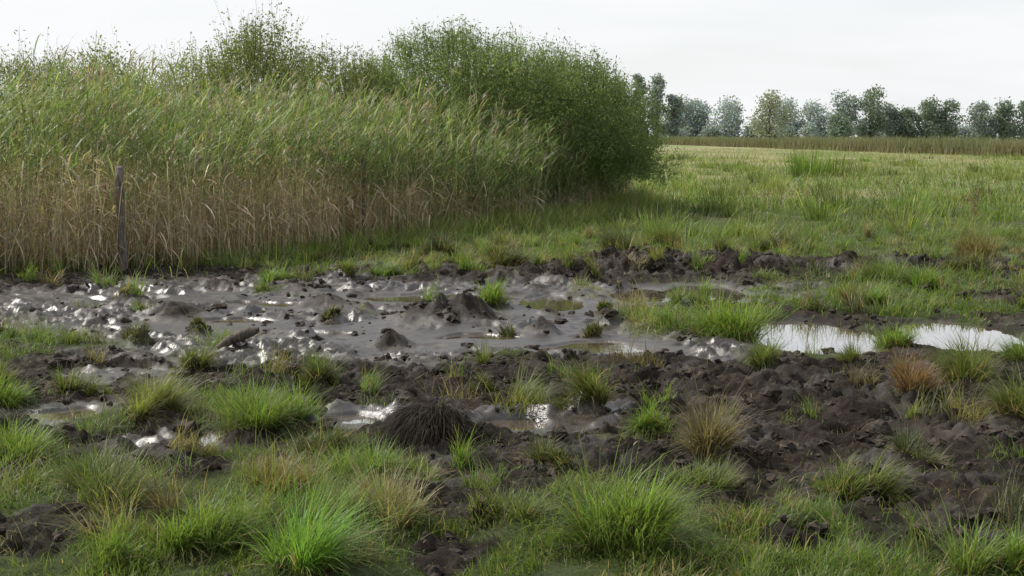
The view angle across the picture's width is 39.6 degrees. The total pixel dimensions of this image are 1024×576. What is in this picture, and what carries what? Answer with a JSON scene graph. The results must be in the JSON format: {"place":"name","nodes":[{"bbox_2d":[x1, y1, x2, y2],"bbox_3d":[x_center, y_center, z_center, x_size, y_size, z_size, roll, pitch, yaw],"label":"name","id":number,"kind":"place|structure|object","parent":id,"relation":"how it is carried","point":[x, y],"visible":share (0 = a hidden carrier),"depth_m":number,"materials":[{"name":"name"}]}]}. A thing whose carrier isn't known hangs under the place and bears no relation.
{"place":"outdoors","nodes":[
{"label":"outdoors","id":0,"kind":"place"},
{"bbox_2d":[0,138,1023,575],"bbox_3d":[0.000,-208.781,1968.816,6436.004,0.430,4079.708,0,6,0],"label":"ground","id":1,"kind":"structure","parent":0,"point":[424,332],"depth_m":9.62,"materials":[{"name":"soil"}]},
{"bbox_2d":[0,345,25,382],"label":"sedge tussock","id":2,"kind":"object","parent":1,"relation":"on","point":[2,366],"visible":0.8,"depth_m":9.69,"materials":[{"name":"green plant"}]},
{"bbox_2d":[0,363,48,412],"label":"sedge tussock","id":3,"kind":"object","parent":1,"relation":"on","point":[14,399],"visible":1,"depth_m":9.05,"materials":[{"name":"green plant"}]},
{"bbox_2d":[0,400,79,468],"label":"sedge tussock","id":4,"kind":"object","parent":1,"relation":"on","point":[10,441],"visible":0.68,"depth_m":7.33,"materials":[{"name":"green plant"}]},
{"bbox_2d":[36,361,112,395],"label":"sedge tussock","id":5,"kind":"object","parent":1,"relation":"on","point":[76,384],"visible":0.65,"depth_m":9.39,"materials":[{"name":"green plant"}]},
{"bbox_2d":[0,27,201,219],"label":"alder bush","id":6,"kind":"object","parent":1,"relation":"on","point":[31,71],"visible":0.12,"depth_m":27.82,"materials":[{"name":"green plant"}]},
{"bbox_2d":[18,425,199,513],"bbox_3d":[-1.840,0.830,6.469,0.744,0.409,0.930,-4,7,-32],"label":"sedge tussock","id":7,"kind":"object","parent":1,"relation":"on","point":[121,483],"visible":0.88,"depth_m":6.41,"materials":[{"name":"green plant"}]},
{"bbox_2d":[28,27,190,216],"bbox_3d":[-7.481,-3.114,27.154,3.200,3.838,3.325,0,6,0],"label":"birch sapling","id":8,"kind":"object","parent":1,"relation":"on","point":[106,60],"visible":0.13,"depth_m":26.78,"materials":[{"name":"green plant"}]},
{"bbox_2d":[115,166,126,272],"bbox_3d":[-4.860,-0.771,17.699,0.121,1.488,0.108,0,6,0],"label":"wooden fence post","id":9,"kind":"object","parent":1,"relation":"on","point":[121,228],"visible":0.87,"depth_m":17.65,"materials":[{"name":"grey wood"}]},
{"bbox_2d":[118,317,157,342],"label":"sedge tussock","id":10,"kind":"object","parent":1,"relation":"on","point":[139,327],"visible":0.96,"depth_m":11.63,"materials":[{"name":"green plant"}]},
{"bbox_2d":[99,349,227,426],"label":"sedge tussock","id":11,"kind":"object","parent":1,"relation":"on","point":[163,397],"visible":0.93,"depth_m":8.59,"materials":[{"name":"green plant"}]},
{"bbox_2d":[187,314,211,327],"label":"sedge tussock","id":12,"kind":"object","parent":1,"relation":"on","point":[198,320],"visible":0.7,"depth_m":12.24,"materials":[{"name":"green plant"}]},
{"bbox_2d":[170,336,229,370],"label":"sedge tussock","id":13,"kind":"object","parent":1,"relation":"on","point":[205,360],"visible":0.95,"depth_m":10.27,"materials":[{"name":"green plant"}]},
{"bbox_2d":[130,470,283,566],"bbox_3d":[-1.201,0.914,5.767,0.648,0.375,0.651,3,7,27],"label":"sedge tussock","id":14,"kind":"object","parent":1,"relation":"on","point":[203,529],"visible":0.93,"depth_m":5.74,"materials":[{"name":"green plant"}]},
{"bbox_2d":[126,22,325,212],"bbox_3d":[-6.110,-3.521,29.984,5.879,4.146,5.441,3,7,28],"label":"alder bush","id":15,"kind":"object","parent":1,"relation":"on","point":[188,68],"visible":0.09,"depth_m":29.20,"materials":[{"name":"green plant"}]},
{"bbox_2d":[216,327,259,348],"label":"broken branch","id":16,"kind":"object","parent":1,"relation":"on","point":[239,336],"visible":0.93,"depth_m":11.17,"materials":[{"name":"brown plant"}]},
{"bbox_2d":[165,0,350,197],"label":"birch sapling","id":17,"kind":"object","parent":1,"relation":"on","point":[253,57],"visible":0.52,"depth_m":28.07,"materials":[{"name":"green plant"}]},
{"bbox_2d":[186,360,345,434],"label":"sedge tussock","id":18,"kind":"object","parent":1,"relation":"on","point":[273,412],"visible":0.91,"depth_m":8.23,"materials":[{"name":"green plant"}]},
{"bbox_2d":[256,260,302,282],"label":"sedge tussock","id":19,"kind":"object","parent":1,"relation":"on","point":[271,274],"visible":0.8,"depth_m":16.70,"materials":[{"name":"green plant"}]},
{"bbox_2d":[234,440,334,507],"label":"sedge tussock","id":20,"kind":"object","parent":1,"relation":"on","point":[281,479],"visible":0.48,"depth_m":6.53,"materials":[{"name":"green plant"}]},
{"bbox_2d":[0,32,639,273],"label":"reed bed","id":21,"kind":"object","parent":1,"relation":"on","point":[277,134],"visible":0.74,"depth_m":21.61,"materials":[{"name":"green plant"}]},
{"bbox_2d":[290,338,358,387],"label":"sedge tussock","id":22,"kind":"object","parent":1,"relation":"on","point":[313,373],"visible":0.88,"depth_m":9.70,"materials":[{"name":"green plant"}]},
{"bbox_2d":[289,410,372,452],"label":"sedge tussock","id":23,"kind":"object","parent":1,"relation":"on","point":[340,439],"visible":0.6,"depth_m":7.62,"materials":[{"name":"green plant"}]},
{"bbox_2d":[316,303,345,321],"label":"sedge tussock","id":24,"kind":"object","parent":1,"relation":"on","point":[328,313],"visible":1,"depth_m":13.19,"materials":[{"name":"green plant"}]},
{"bbox_2d":[227,451,437,575],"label":"sedge tussock","id":25,"kind":"object","parent":1,"relation":"on","point":[319,541],"visible":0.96,"depth_m":5.50,"materials":[{"name":"green plant"}]},
{"bbox_2d":[248,36,437,211],"bbox_3d":[-3.680,-3.449,30.313,5.227,3.880,5.054,0,6,0],"label":"willow bush","id":26,"kind":"object","parent":1,"relation":"on","point":[350,71],"visible":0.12,"depth_m":29.54,"materials":[{"name":"green plant"}]},
{"bbox_2d":[0,182,689,280],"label":"fringe grass","id":27,"kind":"structure","parent":1,"relation":"on","point":[631,200],"depth_m":24.89,"materials":[{"name":"green plant"}]},
{"bbox_2d":[335,249,367,278],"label":"sedge tussock","id":28,"kind":"object","parent":1,"relation":"on","point":[349,269],"visible":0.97,"depth_m":16.80,"materials":[{"name":"green plant"}]},
{"bbox_2d":[295,430,409,482],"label":"sedge tussock","id":29,"kind":"object","parent":1,"relation":"on","point":[370,455],"visible":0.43,"depth_m":7.00,"materials":[{"name":"green plant"}]},
{"bbox_2d":[361,158,365,234],"bbox_3d":[-2.386,-1.349,22.837,0.089,1.514,0.076,0,6,0],"label":"wooden fence post","id":30,"kind":"object","parent":1,"relation":"on","point":[364,212],"visible":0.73,"depth_m":22.80,"materials":[{"name":"brown wood"}]},
{"bbox_2d":[311,447,459,529],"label":"sedge tussock","id":31,"kind":"object","parent":1,"relation":"on","point":[398,501],"visible":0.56,"depth_m":6.14,"materials":[{"name":"brown plant"}]},
{"bbox_2d":[366,256,405,275],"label":"sedge tussock","id":32,"kind":"object","parent":1,"relation":"on","point":[390,269],"visible":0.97,"depth_m":17.02,"materials":[{"name":"green plant"}]},
{"bbox_2d":[350,397,513,458],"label":"sedge tussock","id":33,"kind":"object","parent":1,"relation":"on","point":[411,423],"visible":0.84,"depth_m":7.87,"materials":[{"name":"plant"}]},
{"bbox_2d":[410,220,480,255],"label":"sedge tussock","id":34,"kind":"object","parent":1,"relation":"on","point":[441,244],"visible":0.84,"depth_m":19.53,"materials":[{"name":"green plant"}]},
{"bbox_2d":[465,368,499,394],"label":"sedge tussock","id":35,"kind":"object","parent":1,"relation":"on","point":[473,385],"visible":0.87,"depth_m":9.51,"materials":[{"name":"green plant"}]},
{"bbox_2d":[329,14,636,210],"bbox_3d":[-0.925,-3.754,30.877,7.161,4.448,5.995,0,6,0],"label":"willow bush","id":36,"kind":"object","parent":1,"relation":"on","point":[450,46],"visible":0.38,"depth_m":29.55,"materials":[{"name":"green plant"}]},
{"bbox_2d":[469,277,516,304],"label":"sedge tussock","id":37,"kind":"object","parent":1,"relation":"on","point":[488,295],"visible":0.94,"depth_m":14.30,"materials":[{"name":"green plant"}]},
{"bbox_2d":[487,318,518,338],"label":"sedge tussock","id":38,"kind":"object","parent":1,"relation":"on","point":[508,332],"visible":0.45,"depth_m":12.35,"materials":[{"name":"green plant"}]},
{"bbox_2d":[455,462,560,534],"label":"sedge tussock","id":39,"kind":"object","parent":1,"relation":"on","point":[529,510],"visible":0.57,"depth_m":6.20,"materials":[{"name":"green plant"}]},
{"bbox_2d":[479,231,539,267],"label":"sedge tussock","id":40,"kind":"object","parent":1,"relation":"on","point":[514,257],"visible":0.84,"depth_m":17.91,"materials":[{"name":"green plant"}]},
{"bbox_2d":[0,212,1023,575],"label":"grass tufts","id":41,"kind":"object","parent":1,"relation":"on","point":[414,258],"visible":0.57,"depth_m":10.99,"materials":[{"name":"green plant"}]},
{"bbox_2d":[0,318,1023,575],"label":"meadow grass","id":42,"kind":"structure","parent":1,"relation":"on","point":[824,564],"depth_m":5.96,"materials":[{"name":"green plant"}]},
{"bbox_2d":[0,245,1023,575],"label":"mud clods","id":43,"kind":"object","parent":1,"relation":"on","point":[872,429],"visible":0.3,"depth_m":9.55,"materials":[{"name":"soil"}]},
{"bbox_2d":[0,200,1023,337],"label":"meadow grass","id":44,"kind":"structure","parent":1,"relation":"on","point":[649,319],"depth_m":19.10,"materials":[{"name":"green plant"}]},
{"bbox_2d":[0,281,1023,507],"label":"puddle water","id":45,"kind":"structure","parent":1,"relation":"on","point":[827,336],"depth_m":12.40,"materials":[{"name":"grey liquid"}]},
{"bbox_2d":[0,142,1023,215],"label":"meadow grass","id":46,"kind":"structure","parent":1,"relation":"on","point":[923,176],"depth_m":48.97,"materials":[{"name":"green plant"}]},
{"bbox_2d":[6,248,1023,575],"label":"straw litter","id":47,"kind":"object","parent":1,"relation":"on","point":[496,436],"visible":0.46,"depth_m":8.25,"materials":[{"name":"beige plant"}]},
{"bbox_2d":[32,73,1023,141],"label":"distant tree line","id":48,"kind":"object","parent":1,"relation":"on","point":[904,121],"visible":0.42,"depth_m":347.81,"materials":[{"name":"green plant"}]},
{"bbox_2d":[502,358,555,404],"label":"sedge tussock","id":49,"kind":"object","parent":1,"relation":"on","point":[528,387],"visible":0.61,"depth_m":9.10,"materials":[{"name":"green plant"}]},
{"bbox_2d":[510,423,577,471],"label":"sedge tussock","id":50,"kind":"object","parent":1,"relation":"on","point":[540,451],"visible":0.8,"depth_m":7.26,"materials":[{"name":"green plant"}]},
{"bbox_2d":[454,38,687,202],"bbox_3d":[1.157,-3.666,32.102,5.878,3.987,6.179,0,6,0],"label":"willow bush","id":51,"kind":"object","parent":1,"relation":"on","point":[624,109],"visible":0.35,"depth_m":30.89,"materials":[{"name":"green plant"}]},
{"bbox_2d":[538,343,629,410],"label":"sedge tussock","id":52,"kind":"object","parent":1,"relation":"on","point":[588,382],"visible":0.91,"depth_m":8.77,"materials":[{"name":"green plant"}]},
{"bbox_2d":[577,317,610,337],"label":"sedge tussock","id":53,"kind":"object","parent":1,"relation":"on","point":[590,329],"visible":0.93,"depth_m":12.27,"materials":[{"name":"green plant"}]},
{"bbox_2d":[593,296,616,312],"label":"sedge tussock","id":54,"kind":"object","parent":1,"relation":"on","point":[601,305],"visible":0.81,"depth_m":14.02,"materials":[{"name":"green plant"}]},
{"bbox_2d":[588,210,644,250],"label":"sedge tussock","id":55,"kind":"object","parent":1,"relation":"on","point":[627,242],"visible":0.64,"depth_m":20.04,"materials":[{"name":"green plant"}]},
{"bbox_2d":[513,416,761,573],"bbox_3d":[0.478,0.823,5.761,0.985,0.576,1.053,0,6,0],"label":"sedge tussock","id":56,"kind":"object","parent":1,"relation":"on","point":[631,516],"visible":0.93,"depth_m":5.76,"materials":[{"name":"green plant"}]},
{"bbox_2d":[615,391,677,437],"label":"sedge tussock","id":57,"kind":"object","parent":1,"relation":"on","point":[643,422],"visible":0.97,"depth_m":8.12,"materials":[{"name":"green plant"}]},
{"bbox_2d":[634,210,692,245],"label":"sedge tussock","id":58,"kind":"object","parent":1,"relation":"on","point":[659,235],"visible":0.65,"depth_m":21.39,"materials":[{"name":"green plant"}]},
{"bbox_2d":[646,295,718,330],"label":"sedge tussock","id":59,"kind":"object","parent":1,"relation":"on","point":[675,317],"visible":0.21,"depth_m":12.49,"materials":[{"name":"green plant"}]},
{"bbox_2d":[654,448,757,496],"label":"sedge tussock","id":60,"kind":"object","parent":1,"relation":"on","point":[723,475],"visible":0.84,"depth_m":6.73,"materials":[{"name":"green plant"}]},
{"bbox_2d":[639,366,779,464],"bbox_3d":[1.079,0.701,7.519,0.851,0.625,0.794,5,8,38],"label":"sedge tussock","id":61,"kind":"object","parent":1,"relation":"on","point":[712,434],"visible":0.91,"depth_m":7.48,"materials":[{"name":"brown plant"}]},
{"bbox_2d":[643,264,805,342],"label":"sedge tussock","id":62,"kind":"object","parent":1,"relation":"on","point":[730,324],"visible":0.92,"depth_m":11.95,"materials":[{"name":"green plant"}]},
{"bbox_2d":[467,151,1023,253],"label":"meadow tufts","id":63,"kind":"object","parent":1,"relation":"on","point":[822,211],"visible":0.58,"depth_m":32.73,"materials":[{"name":"green plant"}]},
{"bbox_2d":[734,328,792,370],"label":"sedge tussock","id":64,"kind":"object","parent":1,"relation":"on","point":[760,358],"visible":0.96,"depth_m":10.39,"materials":[{"name":"green plant"}]},
{"bbox_2d":[742,224,815,250],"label":"sedge tussock","id":65,"kind":"object","parent":1,"relation":"on","point":[774,241],"visible":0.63,"depth_m":20.58,"materials":[{"name":"green plant"}]},
{"bbox_2d":[780,143,837,177],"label":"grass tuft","id":66,"kind":"object","parent":1,"relation":"on","point":[798,169],"visible":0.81,"depth_m":59.56,"materials":[{"name":"green plant"}]},
{"bbox_2d":[634,133,1023,156],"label":"reed belt","id":67,"kind":"object","parent":1,"relation":"on","point":[960,146],"visible":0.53,"depth_m":153.98,"materials":[{"name":"plant"}]},
{"bbox_2d":[809,149,854,175],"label":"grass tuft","id":68,"kind":"object","parent":1,"relation":"on","point":[841,171],"visible":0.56,"depth_m":60.72,"materials":[{"name":"green plant"}]},
{"bbox_2d":[824,336,868,361],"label":"sedge tussock","id":69,"kind":"object","parent":1,"relation":"on","point":[849,355],"visible":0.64,"depth_m":10.51,"materials":[{"name":"green plant"}]},
{"bbox_2d":[793,445,938,512],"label":"sedge tussock","id":70,"kind":"object","parent":1,"relation":"on","point":[882,482],"visible":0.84,"depth_m":6.65,"materials":[{"name":"green plant"}]},
{"bbox_2d":[849,278,898,304],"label":"sedge tussock","id":71,"kind":"object","parent":1,"relation":"on","point":[875,293],"visible":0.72,"depth_m":14.06,"materials":[{"name":"green plant"}]},
{"bbox_2d":[837,240,951,288],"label":"sedge tussock","id":72,"kind":"object","parent":1,"relation":"on","point":[930,274],"visible":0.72,"depth_m":16.12,"materials":[{"name":"green plant"}]},
{"bbox_2d":[862,314,930,347],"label":"sedge tussock","id":73,"kind":"object","parent":1,"relation":"on","point":[898,339],"visible":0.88,"depth_m":11.66,"materials":[{"name":"green plant"}]},
{"bbox_2d":[867,335,952,398],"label":"sedge tussock","id":74,"kind":"object","parent":1,"relation":"on","point":[905,380],"visible":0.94,"depth_m":9.12,"materials":[{"name":"brown plant"}]},
{"bbox_2d":[880,416,955,468],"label":"sedge tussock","id":75,"kind":"object","parent":1,"relation":"on","point":[903,442],"visible":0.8,"depth_m":7.42,"materials":[{"name":"green plant"}]},
{"bbox_2d":[895,487,1023,575],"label":"sedge tussock","id":76,"kind":"object","parent":1,"relation":"on","point":[1013,555],"visible":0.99,"depth_m":5.51,"materials":[{"name":"green plant"}]},
{"bbox_2d":[909,313,1023,385],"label":"sedge tussock","id":77,"kind":"object","parent":1,"relation":"on","point":[963,365],"visible":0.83,"depth_m":9.73,"materials":[{"name":"green plant"}]},
{"bbox_2d":[962,189,976,215],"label":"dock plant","id":78,"kind":"object","parent":1,"relation":"on","point":[966,201],"visible":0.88,"depth_m":29.99,"materials":[{"name":"plant"}]},
{"bbox_2d":[933,237,1006,272],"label":"sedge tussock","id":79,"kind":"object","parent":1,"relation":"on","point":[958,265],"visible":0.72,"depth_m":17.45,"materials":[{"name":"green plant"}]},
{"bbox_2d":[943,220,1011,259],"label":"sedge tussock","id":80,"kind":"object","parent":1,"relation":"on","point":[966,245],"visible":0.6,"depth_m":19.59,"materials":[{"name":"green plant"}]},
{"bbox_2d":[949,351,1023,418],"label":"sedge tussock","id":81,"kind":"object","parent":1,"relation":"on","point":[1011,401],"visible":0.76,"depth_m":8.42,"materials":[{"name":"green plant"}]},
{"bbox_2d":[991,323,1023,361],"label":"sedge tussock","id":82,"kind":"object","parent":1,"relation":"on","point":[1014,351],"visible":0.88,"depth_m":10.69,"materials":[{"name":"green plant"}]},
{"bbox_2d":[0,0,1023,136],"label":"sky","id":83,"kind":"structure","parent":0,"point":[968,52],"materials":[{"name":"white"}]},
{"bbox_2d":[971,196,979,219],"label":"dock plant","id":84,"kind":"object","parent":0,"point":[974,207],"visible":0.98,"depth_m":27.05,"materials":[{"name":"plant"}]}
]}

